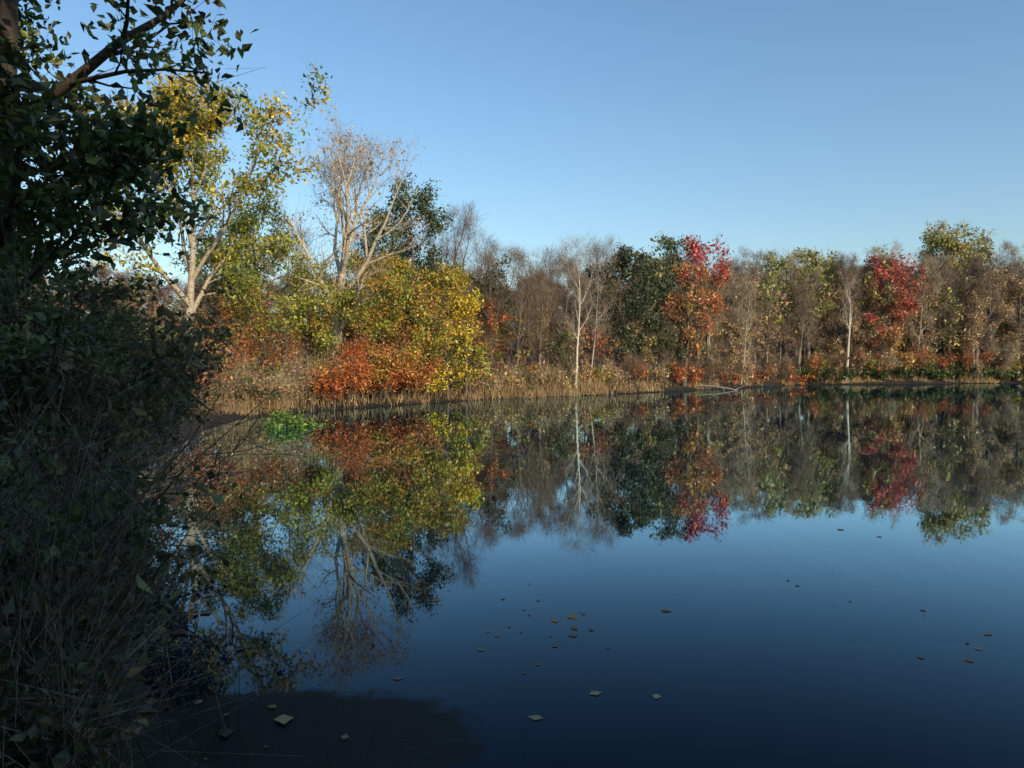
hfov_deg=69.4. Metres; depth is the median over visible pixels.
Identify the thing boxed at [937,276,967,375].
tree
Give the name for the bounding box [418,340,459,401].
shrub
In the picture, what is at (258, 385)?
shrub
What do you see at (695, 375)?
shrub
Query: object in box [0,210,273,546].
shrub
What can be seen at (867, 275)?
tree
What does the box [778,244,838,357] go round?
tree
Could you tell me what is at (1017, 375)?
shrub
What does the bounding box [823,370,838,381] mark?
shrub
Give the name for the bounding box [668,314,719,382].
tree
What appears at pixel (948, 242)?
tree
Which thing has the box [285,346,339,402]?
shrub
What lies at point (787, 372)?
shrub
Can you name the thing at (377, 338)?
tree
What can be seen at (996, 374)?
shrub
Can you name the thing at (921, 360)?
shrub
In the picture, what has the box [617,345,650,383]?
shrub
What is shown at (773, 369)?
shrub
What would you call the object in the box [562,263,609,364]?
tree
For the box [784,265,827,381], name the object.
tree
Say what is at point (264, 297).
tree
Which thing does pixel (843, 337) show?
tree
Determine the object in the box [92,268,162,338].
tree
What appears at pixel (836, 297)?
tree
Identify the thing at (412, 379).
shrub
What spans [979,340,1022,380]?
shrub
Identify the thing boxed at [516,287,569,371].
tree
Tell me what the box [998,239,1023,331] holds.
tree
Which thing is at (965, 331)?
tree
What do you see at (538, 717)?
floating leaves
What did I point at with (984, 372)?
shrub
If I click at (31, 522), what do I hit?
shrub
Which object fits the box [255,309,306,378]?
tree
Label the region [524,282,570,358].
tree
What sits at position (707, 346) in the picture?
tree
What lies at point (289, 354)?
shrub
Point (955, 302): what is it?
tree
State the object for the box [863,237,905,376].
tree
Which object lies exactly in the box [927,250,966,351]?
tree
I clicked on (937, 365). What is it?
shrub
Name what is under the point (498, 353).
shrub
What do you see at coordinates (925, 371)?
shrub
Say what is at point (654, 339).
tree
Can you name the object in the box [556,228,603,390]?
tree
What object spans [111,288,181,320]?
tree
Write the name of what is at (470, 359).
tree
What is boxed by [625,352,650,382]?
shrub
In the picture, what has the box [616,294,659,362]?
tree
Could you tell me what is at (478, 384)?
shrub
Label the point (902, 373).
shrub
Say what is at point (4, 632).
clump
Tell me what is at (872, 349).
tree
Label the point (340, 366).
shrub
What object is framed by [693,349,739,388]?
shrub
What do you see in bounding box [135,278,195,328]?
tree
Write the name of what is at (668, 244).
tree
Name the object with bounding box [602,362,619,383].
shrub
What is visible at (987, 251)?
tree
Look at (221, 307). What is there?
tree
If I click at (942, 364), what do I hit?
shrub
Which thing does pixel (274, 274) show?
tree
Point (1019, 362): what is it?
shrub
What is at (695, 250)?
tree
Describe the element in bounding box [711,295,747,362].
tree
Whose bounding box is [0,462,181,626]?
shrub
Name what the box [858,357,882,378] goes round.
shrub
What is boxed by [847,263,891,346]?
tree
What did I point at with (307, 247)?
tree
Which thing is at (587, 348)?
tree
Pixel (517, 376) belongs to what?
shrub
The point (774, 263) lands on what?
tree
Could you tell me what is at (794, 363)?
tree
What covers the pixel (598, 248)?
tree
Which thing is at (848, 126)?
sky
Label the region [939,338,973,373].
shrub
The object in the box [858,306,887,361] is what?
tree
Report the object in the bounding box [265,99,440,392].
tree
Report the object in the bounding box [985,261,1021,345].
tree
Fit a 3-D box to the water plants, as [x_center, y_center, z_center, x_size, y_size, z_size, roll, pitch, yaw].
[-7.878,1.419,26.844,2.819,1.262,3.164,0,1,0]
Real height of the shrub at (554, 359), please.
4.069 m
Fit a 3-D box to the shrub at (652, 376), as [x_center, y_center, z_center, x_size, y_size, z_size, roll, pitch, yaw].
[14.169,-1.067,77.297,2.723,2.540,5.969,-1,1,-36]
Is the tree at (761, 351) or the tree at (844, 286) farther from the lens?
the tree at (844, 286)
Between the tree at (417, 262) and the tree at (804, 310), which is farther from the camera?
the tree at (804, 310)
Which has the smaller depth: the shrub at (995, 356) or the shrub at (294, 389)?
the shrub at (294, 389)
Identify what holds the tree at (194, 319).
on the ground at (172, 758)
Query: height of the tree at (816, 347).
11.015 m
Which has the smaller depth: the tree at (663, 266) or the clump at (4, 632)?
the clump at (4, 632)
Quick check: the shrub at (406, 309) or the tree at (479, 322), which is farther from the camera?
the tree at (479, 322)
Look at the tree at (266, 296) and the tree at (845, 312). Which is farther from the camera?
the tree at (845, 312)
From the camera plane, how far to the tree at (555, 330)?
104.53 m
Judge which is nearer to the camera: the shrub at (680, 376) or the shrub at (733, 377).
the shrub at (680, 376)
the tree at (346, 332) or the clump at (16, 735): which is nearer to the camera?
the clump at (16, 735)
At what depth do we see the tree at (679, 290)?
91.14 m
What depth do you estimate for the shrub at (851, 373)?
118.45 m
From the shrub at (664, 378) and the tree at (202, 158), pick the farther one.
the shrub at (664, 378)
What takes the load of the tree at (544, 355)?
on the ground at (172, 758)
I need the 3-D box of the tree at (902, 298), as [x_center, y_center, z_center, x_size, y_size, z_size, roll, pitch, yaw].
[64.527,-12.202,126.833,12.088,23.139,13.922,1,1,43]
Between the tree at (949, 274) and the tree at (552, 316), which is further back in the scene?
the tree at (949, 274)
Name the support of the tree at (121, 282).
on the ground at (172, 758)
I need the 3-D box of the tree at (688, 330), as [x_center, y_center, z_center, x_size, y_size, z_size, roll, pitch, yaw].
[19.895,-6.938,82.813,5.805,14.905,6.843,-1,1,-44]
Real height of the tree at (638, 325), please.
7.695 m
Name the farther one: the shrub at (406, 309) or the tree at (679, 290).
the tree at (679, 290)
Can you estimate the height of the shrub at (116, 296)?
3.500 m
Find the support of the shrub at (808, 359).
on the ground at (172, 758)
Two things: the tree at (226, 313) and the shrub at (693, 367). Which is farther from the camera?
the shrub at (693, 367)
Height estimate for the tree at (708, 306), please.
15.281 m
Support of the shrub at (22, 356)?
on the ground at (172, 758)
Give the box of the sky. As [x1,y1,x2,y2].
[15,0,1023,338]
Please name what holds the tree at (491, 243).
on the ground at (172, 758)
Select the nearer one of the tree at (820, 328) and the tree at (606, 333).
the tree at (606, 333)
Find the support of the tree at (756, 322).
on the ground at (172, 758)
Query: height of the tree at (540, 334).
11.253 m
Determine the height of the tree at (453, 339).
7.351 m
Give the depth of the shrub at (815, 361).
114.60 m
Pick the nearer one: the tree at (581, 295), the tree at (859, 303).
the tree at (581, 295)
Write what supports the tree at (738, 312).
on the ground at (172, 758)
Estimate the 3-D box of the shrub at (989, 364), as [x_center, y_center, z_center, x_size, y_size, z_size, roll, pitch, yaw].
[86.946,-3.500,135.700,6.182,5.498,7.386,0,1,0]
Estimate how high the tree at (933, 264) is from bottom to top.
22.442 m
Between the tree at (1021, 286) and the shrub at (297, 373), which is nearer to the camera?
the shrub at (297, 373)
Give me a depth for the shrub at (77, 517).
4.27 m
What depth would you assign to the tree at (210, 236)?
40.15 m
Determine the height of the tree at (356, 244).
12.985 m
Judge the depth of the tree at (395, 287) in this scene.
45.27 m
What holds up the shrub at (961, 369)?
on the ground at (172, 758)
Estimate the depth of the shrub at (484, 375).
55.83 m
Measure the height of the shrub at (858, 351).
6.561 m
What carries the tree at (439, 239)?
on the ground at (172, 758)
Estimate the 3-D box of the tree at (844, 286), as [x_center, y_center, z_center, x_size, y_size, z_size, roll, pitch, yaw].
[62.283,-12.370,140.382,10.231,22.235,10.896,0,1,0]
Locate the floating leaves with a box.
[238,423,1023,719]
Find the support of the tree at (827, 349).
on the ground at (172, 758)
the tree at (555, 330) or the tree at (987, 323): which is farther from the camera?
the tree at (987, 323)
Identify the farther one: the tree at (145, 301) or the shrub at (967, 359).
the shrub at (967, 359)
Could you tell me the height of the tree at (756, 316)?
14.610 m
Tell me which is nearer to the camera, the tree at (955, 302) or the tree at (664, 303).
the tree at (664, 303)
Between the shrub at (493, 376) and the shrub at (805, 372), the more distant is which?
the shrub at (805, 372)
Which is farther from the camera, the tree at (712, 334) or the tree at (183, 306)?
the tree at (712, 334)
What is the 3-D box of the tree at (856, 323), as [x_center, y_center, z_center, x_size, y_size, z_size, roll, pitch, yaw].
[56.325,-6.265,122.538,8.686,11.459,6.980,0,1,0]
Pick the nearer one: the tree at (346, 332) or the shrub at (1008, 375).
the tree at (346, 332)
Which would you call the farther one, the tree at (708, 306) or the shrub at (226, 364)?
the tree at (708, 306)
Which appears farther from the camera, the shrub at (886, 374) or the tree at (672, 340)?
the shrub at (886, 374)
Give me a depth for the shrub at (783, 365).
110.92 m
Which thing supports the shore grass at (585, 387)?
on the ground at (172, 758)
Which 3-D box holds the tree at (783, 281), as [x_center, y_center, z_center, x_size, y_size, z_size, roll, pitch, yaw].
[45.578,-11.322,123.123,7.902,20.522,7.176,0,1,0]
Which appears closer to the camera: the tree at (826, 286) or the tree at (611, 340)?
the tree at (611, 340)
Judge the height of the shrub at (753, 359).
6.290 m
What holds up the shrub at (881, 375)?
on the ground at (172, 758)
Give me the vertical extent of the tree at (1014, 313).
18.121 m
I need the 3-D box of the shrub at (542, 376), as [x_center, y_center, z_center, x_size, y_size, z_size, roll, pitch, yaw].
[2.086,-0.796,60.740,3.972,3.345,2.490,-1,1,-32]
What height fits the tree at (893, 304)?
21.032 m
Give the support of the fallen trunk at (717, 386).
on the ground at (172, 758)
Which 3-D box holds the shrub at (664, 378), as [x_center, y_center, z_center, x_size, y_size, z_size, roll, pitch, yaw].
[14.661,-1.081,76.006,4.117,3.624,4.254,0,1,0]
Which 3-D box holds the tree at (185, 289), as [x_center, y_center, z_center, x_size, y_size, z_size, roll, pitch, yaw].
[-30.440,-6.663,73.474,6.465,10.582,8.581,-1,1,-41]
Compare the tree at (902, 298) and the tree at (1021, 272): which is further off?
the tree at (1021, 272)
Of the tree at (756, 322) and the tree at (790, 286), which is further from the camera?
the tree at (790, 286)
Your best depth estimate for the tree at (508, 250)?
69.93 m
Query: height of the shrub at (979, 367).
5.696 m
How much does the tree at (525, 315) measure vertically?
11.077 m
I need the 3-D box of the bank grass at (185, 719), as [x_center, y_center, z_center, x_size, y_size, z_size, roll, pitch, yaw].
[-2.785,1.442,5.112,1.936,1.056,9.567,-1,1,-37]
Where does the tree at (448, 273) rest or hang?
on the ground at (172, 758)
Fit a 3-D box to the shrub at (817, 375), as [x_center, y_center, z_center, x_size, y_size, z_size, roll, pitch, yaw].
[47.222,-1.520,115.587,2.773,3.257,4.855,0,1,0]
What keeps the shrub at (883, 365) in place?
on the ground at (172, 758)
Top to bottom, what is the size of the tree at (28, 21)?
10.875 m
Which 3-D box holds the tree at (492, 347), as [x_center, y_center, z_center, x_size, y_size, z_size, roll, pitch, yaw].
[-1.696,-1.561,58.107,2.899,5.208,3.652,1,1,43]
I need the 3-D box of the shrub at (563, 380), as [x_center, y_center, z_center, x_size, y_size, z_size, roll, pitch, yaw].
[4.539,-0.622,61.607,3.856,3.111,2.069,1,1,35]
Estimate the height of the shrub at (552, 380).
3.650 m
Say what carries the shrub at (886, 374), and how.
on the ground at (172, 758)
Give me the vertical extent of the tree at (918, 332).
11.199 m
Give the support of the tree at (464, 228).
on the ground at (172, 758)
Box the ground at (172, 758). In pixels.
[0,314,1023,767]
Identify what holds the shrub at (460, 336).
on the ground at (172, 758)
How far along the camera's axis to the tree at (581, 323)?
145.75 m
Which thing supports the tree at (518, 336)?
on the ground at (172, 758)
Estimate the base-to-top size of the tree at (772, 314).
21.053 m
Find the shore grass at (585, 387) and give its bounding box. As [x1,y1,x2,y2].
[207,344,1023,415]
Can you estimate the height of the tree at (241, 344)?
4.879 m
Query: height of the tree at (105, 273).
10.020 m
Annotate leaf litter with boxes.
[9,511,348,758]
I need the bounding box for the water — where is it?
[111,383,1023,767]
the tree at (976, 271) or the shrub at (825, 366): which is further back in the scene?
the tree at (976, 271)
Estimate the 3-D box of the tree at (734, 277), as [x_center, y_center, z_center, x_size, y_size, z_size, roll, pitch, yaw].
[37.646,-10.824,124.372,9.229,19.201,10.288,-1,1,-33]
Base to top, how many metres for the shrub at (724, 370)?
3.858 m
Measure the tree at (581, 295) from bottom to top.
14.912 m
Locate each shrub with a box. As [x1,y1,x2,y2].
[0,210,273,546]
[0,222,139,414]
[0,223,360,621]
[0,239,105,487]
[0,281,345,682]
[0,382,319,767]
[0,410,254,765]
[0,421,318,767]
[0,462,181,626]
[0,464,125,605]
[2,221,265,566]
[50,250,284,421]
[162,304,241,410]
[171,300,252,398]
[200,377,246,409]
[214,343,264,397]
[214,352,282,404]
[219,319,295,383]
[231,325,317,386]
[231,364,277,405]
[249,364,295,407]
[269,362,305,404]
[270,342,322,404]
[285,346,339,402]
[295,334,351,402]
[300,351,354,409]
[319,329,381,406]
[347,323,423,403]
[381,336,445,403]
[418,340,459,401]
[455,374,488,395]
[463,375,488,396]
[473,364,500,394]
[477,352,507,379]
[478,367,503,396]
[482,358,522,386]
[495,373,514,392]
[501,357,527,388]
[502,365,551,395]
[512,360,536,387]
[513,358,547,382]
[524,363,556,389]
[532,353,559,386]
[536,364,568,390]
[548,346,574,373]
[552,352,583,379]
[553,361,581,388]
[566,359,595,380]
[570,366,605,382]
[580,360,614,382]
[594,355,625,388]
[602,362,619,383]
[611,368,631,389]
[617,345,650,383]
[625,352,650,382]
[634,366,663,382]
[641,359,673,389]
[648,341,680,383]
[659,356,692,387]
[675,357,705,385]
[685,365,704,385]
[690,352,724,387]
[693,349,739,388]
[703,358,735,381]
[717,370,741,384]
[722,347,756,384]
[738,344,762,374]
[746,364,772,384]
[761,349,794,380]
[762,367,793,382]
[764,360,780,381]
[777,362,811,384]
[785,364,805,382]
[789,351,825,381]
[792,351,823,376]
[797,363,811,379]
[806,350,840,382]
[807,365,825,384]
[816,349,841,374]
[823,349,849,382]
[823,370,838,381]
[825,371,843,382]
[834,345,872,373]
[838,342,869,376]
[839,362,855,379]
[850,346,880,372]
[856,351,892,377]
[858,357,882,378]
[867,343,901,379]
[871,367,891,380]
[877,365,892,380]
[893,362,909,380]
[894,335,938,377]
[906,366,918,379]
[914,350,937,376]
[916,364,941,378]
[919,363,951,380]
[932,355,951,377]
[933,354,957,380]
[933,362,956,379]
[935,345,958,371]
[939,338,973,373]
[954,340,996,381]
[955,363,976,379]
[959,354,986,380]
[967,363,992,380]
[978,355,1009,374]
[978,362,1003,377]
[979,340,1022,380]
[979,343,1015,378]
[994,369,1014,382]
[1002,347,1023,379]
[1004,366,1013,381]
[1012,371,1023,381]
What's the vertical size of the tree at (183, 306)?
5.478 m
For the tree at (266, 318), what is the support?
on the ground at (172, 758)
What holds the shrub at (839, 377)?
on the ground at (172, 758)
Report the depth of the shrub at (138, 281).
10.29 m
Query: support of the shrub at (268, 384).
on the ground at (172, 758)
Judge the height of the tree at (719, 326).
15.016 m
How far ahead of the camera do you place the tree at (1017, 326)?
137.72 m
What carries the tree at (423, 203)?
on the ground at (172, 758)
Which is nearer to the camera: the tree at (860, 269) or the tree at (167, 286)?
the tree at (167, 286)
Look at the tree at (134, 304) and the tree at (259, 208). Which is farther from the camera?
the tree at (259, 208)
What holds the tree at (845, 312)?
on the ground at (172, 758)
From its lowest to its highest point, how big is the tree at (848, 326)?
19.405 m
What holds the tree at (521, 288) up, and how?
on the ground at (172, 758)
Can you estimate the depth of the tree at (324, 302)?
97.78 m
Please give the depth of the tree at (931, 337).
129.62 m
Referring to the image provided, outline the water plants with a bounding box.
[259,406,334,429]
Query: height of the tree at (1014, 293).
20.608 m
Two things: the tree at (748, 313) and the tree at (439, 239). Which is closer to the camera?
the tree at (439, 239)
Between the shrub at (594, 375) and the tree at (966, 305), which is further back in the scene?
the tree at (966, 305)
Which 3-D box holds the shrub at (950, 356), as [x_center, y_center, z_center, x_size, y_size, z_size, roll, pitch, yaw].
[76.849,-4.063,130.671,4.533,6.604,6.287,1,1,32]
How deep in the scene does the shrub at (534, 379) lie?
58.61 m
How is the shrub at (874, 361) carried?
on the ground at (172, 758)
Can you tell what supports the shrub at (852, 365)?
on the ground at (172, 758)
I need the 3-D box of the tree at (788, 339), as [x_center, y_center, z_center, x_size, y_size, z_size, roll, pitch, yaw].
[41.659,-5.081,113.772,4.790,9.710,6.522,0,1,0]
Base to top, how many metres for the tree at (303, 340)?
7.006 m
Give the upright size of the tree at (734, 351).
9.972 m
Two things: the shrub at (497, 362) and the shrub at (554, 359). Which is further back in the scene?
the shrub at (554, 359)
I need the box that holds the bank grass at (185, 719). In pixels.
[0,499,565,767]
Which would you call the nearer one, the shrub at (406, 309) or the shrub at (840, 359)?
the shrub at (406, 309)
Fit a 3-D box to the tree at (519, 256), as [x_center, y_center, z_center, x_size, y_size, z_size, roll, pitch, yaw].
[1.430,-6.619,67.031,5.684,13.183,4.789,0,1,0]
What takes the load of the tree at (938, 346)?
on the ground at (172, 758)
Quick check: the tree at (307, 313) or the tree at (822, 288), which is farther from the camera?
the tree at (822, 288)
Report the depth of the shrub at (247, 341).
37.48 m
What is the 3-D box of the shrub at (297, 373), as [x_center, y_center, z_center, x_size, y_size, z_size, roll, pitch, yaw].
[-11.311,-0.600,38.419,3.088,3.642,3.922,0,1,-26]
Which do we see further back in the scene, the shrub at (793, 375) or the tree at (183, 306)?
the shrub at (793, 375)
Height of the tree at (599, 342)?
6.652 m
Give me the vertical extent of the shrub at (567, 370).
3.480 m
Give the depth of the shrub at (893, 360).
124.16 m
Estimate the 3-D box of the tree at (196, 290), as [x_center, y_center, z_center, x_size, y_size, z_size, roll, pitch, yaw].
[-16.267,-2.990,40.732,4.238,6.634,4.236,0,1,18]
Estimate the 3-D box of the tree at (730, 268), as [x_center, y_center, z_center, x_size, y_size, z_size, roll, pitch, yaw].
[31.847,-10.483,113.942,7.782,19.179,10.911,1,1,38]
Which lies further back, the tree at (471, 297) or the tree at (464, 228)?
the tree at (464, 228)
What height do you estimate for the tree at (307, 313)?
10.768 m
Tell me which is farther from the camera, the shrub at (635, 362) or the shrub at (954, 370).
the shrub at (954, 370)
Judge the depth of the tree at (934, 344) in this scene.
136.27 m
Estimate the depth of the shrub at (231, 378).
34.30 m
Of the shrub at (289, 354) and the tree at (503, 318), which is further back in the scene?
the tree at (503, 318)
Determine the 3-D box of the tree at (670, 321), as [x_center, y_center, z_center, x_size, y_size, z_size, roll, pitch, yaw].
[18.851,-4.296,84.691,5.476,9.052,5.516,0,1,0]
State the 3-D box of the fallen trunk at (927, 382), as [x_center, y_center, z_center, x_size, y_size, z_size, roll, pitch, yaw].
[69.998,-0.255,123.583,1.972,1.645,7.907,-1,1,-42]
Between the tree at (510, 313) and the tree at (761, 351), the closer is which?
the tree at (510, 313)
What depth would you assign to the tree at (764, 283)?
109.95 m
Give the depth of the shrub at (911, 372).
126.75 m
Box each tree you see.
[0,0,266,551]
[17,0,60,70]
[22,275,62,305]
[47,266,98,306]
[75,46,335,403]
[78,259,141,311]
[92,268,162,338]
[97,268,146,315]
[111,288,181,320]
[121,268,186,325]
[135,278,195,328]
[145,287,213,334]
[147,287,195,337]
[166,268,218,328]
[167,203,271,383]
[182,272,251,382]
[187,181,321,383]
[194,277,264,381]
[196,278,254,357]
[211,307,264,375]
[220,283,277,374]
[235,225,350,396]
[238,266,279,355]
[248,275,277,341]
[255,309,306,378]
[260,259,321,349]
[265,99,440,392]
[266,222,335,378]
[268,288,329,381]
[275,280,324,356]
[295,308,343,371]
[296,270,408,399]
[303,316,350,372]
[308,273,337,353]
[330,247,445,396]
[330,280,409,358]
[331,224,378,341]
[344,309,403,357]
[348,207,427,378]
[355,168,471,341]
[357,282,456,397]
[385,249,473,392]
[394,298,437,366]
[406,223,457,289]
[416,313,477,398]
[423,199,489,377]
[426,287,486,380]
[433,309,468,379]
[444,228,499,379]
[446,285,497,395]
[452,319,499,369]
[455,288,515,371]
[461,246,512,378]
[465,254,521,372]
[471,337,504,379]
[476,241,527,375]
[483,280,521,358]
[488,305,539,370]
[492,253,554,369]
[497,283,545,367]
[499,244,554,367]
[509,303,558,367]
[513,260,565,385]
[513,275,531,344]
[515,305,561,365]
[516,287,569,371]
[519,265,570,371]
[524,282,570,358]
[526,243,573,375]
[526,281,577,371]
[540,250,593,365]
[544,325,582,387]
[550,250,602,371]
[554,271,613,364]
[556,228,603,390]
[556,323,596,377]
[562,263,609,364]
[571,286,591,361]
[573,231,634,378]
[574,318,617,375]
[581,243,620,381]
[581,289,626,364]
[584,243,651,382]
[597,331,630,380]
[613,315,653,380]
[615,247,681,380]
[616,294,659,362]
[624,267,671,367]
[635,253,677,377]
[637,331,661,381]
[641,230,698,379]
[641,287,673,366]
[643,252,689,352]
[649,324,690,382]
[653,245,702,367]
[657,258,724,386]
[659,310,698,383]
[665,231,733,382]
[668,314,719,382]
[678,253,740,384]
[682,268,728,378]
[694,268,728,380]
[700,337,722,366]
[701,290,725,377]
[702,281,723,357]
[706,252,739,363]
[711,269,747,363]
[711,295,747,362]
[711,312,746,382]
[714,259,745,381]
[719,272,767,380]
[724,284,750,377]
[724,324,763,376]
[725,244,777,375]
[731,272,760,384]
[733,289,774,361]
[734,262,773,377]
[740,288,765,345]
[746,289,791,379]
[751,271,789,364]
[752,317,787,378]
[756,251,789,379]
[763,244,808,362]
[768,323,797,379]
[769,275,816,354]
[770,257,812,356]
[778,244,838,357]
[781,281,816,364]
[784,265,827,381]
[788,316,827,367]
[793,301,823,354]
[799,288,854,359]
[800,263,839,350]
[801,283,849,356]
[805,318,835,354]
[808,250,847,333]
[819,281,858,357]
[822,251,872,373]
[823,282,867,349]
[827,262,864,370]
[827,312,879,368]
[828,254,898,349]
[829,319,854,351]
[832,278,881,353]
[835,268,862,382]
[838,262,872,371]
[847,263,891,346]
[853,247,934,379]
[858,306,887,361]
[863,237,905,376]
[867,315,894,378]
[868,282,899,360]
[869,218,999,355]
[874,273,914,375]
[891,263,939,376]
[892,264,923,376]
[894,321,930,353]
[898,283,945,378]
[902,251,956,376]
[911,248,967,376]
[914,325,945,362]
[919,286,967,376]
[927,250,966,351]
[931,252,976,353]
[934,317,963,367]
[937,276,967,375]
[938,270,991,352]
[938,271,988,359]
[939,235,1022,343]
[950,287,991,377]
[957,245,1012,365]
[959,265,1016,377]
[963,309,1000,359]
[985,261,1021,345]
[985,327,1019,361]
[987,260,1023,377]
[990,292,1023,353]
[993,274,1023,379]
[995,317,1023,358]
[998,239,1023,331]
[1009,257,1023,327]
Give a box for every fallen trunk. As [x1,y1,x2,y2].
[700,384,746,389]
[905,380,955,383]
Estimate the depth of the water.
6.99 m
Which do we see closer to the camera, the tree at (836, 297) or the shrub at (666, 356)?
the shrub at (666, 356)
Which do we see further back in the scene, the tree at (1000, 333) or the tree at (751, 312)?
the tree at (1000, 333)
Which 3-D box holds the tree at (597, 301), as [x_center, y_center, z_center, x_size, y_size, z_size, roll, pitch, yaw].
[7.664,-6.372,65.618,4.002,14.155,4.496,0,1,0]
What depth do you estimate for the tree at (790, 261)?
120.78 m
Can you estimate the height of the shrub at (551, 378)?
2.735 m
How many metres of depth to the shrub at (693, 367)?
83.86 m
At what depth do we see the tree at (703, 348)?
94.08 m
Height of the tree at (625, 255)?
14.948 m
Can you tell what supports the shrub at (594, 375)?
on the ground at (172, 758)
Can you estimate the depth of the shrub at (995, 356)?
133.92 m
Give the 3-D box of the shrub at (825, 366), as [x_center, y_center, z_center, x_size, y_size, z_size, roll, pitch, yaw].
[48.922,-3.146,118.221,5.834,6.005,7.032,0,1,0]
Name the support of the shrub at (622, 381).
on the ground at (172, 758)
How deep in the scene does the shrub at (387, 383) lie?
43.41 m
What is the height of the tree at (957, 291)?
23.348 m
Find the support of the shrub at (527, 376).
on the ground at (172, 758)
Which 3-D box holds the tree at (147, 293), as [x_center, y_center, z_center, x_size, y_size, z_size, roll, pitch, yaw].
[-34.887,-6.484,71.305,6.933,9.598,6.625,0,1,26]
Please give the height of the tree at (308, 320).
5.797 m
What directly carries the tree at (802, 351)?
on the ground at (172, 758)
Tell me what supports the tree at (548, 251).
on the ground at (172, 758)
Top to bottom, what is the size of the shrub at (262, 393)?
4.659 m
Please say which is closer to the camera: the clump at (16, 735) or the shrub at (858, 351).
the clump at (16, 735)
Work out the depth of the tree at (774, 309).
109.64 m
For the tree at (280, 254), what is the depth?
38.70 m
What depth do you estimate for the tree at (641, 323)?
101.23 m
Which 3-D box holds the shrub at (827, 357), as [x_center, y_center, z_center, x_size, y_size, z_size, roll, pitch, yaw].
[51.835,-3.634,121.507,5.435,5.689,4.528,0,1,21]
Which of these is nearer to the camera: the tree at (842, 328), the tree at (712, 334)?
the tree at (712, 334)
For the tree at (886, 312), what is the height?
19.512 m
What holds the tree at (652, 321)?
on the ground at (172, 758)
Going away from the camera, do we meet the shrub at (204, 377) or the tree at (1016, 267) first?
the shrub at (204, 377)
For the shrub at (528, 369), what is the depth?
61.51 m
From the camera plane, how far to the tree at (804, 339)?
128.57 m
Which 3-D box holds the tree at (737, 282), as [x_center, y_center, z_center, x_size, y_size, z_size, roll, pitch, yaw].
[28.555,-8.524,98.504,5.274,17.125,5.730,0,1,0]
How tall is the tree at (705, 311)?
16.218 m
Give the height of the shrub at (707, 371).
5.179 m
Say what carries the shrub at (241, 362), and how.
on the ground at (172, 758)
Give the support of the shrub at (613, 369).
on the ground at (172, 758)
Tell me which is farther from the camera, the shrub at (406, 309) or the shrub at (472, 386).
the shrub at (472, 386)
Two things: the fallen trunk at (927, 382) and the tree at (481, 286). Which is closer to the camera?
the tree at (481, 286)
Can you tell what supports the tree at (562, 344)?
on the ground at (172, 758)
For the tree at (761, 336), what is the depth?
98.23 m
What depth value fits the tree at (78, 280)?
65.02 m
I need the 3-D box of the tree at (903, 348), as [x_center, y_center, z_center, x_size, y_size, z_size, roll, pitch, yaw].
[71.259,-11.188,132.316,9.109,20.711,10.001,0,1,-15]
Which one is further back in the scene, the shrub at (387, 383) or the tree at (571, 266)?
the tree at (571, 266)
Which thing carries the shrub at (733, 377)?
on the ground at (172, 758)
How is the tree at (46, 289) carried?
on the ground at (172, 758)
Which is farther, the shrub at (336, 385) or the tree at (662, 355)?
the tree at (662, 355)
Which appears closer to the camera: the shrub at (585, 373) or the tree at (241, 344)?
the tree at (241, 344)
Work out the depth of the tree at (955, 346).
135.67 m
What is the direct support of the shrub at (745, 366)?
on the ground at (172, 758)
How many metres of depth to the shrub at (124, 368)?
5.94 m
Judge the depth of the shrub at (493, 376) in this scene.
57.10 m
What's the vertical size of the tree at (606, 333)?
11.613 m
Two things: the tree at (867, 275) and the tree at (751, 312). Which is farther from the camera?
the tree at (867, 275)
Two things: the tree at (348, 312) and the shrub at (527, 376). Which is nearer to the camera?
the tree at (348, 312)
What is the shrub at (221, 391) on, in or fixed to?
on the ground at (172, 758)
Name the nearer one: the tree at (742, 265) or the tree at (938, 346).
the tree at (742, 265)
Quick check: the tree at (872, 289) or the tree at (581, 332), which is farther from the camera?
the tree at (872, 289)
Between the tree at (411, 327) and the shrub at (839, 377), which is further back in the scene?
the shrub at (839, 377)
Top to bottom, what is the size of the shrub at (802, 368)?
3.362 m
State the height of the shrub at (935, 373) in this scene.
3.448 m
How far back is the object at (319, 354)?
48.97 m
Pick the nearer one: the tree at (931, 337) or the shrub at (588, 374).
the shrub at (588, 374)
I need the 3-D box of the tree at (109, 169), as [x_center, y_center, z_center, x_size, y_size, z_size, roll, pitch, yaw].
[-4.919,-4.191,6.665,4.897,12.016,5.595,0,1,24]
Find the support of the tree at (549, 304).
on the ground at (172, 758)
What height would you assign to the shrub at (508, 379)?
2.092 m
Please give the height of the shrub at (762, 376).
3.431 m
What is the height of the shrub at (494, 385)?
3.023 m
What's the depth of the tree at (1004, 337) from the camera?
137.15 m
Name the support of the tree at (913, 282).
on the ground at (172, 758)
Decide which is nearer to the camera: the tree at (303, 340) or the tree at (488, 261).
the tree at (303, 340)
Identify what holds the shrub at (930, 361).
on the ground at (172, 758)
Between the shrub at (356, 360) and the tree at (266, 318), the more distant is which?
the tree at (266, 318)

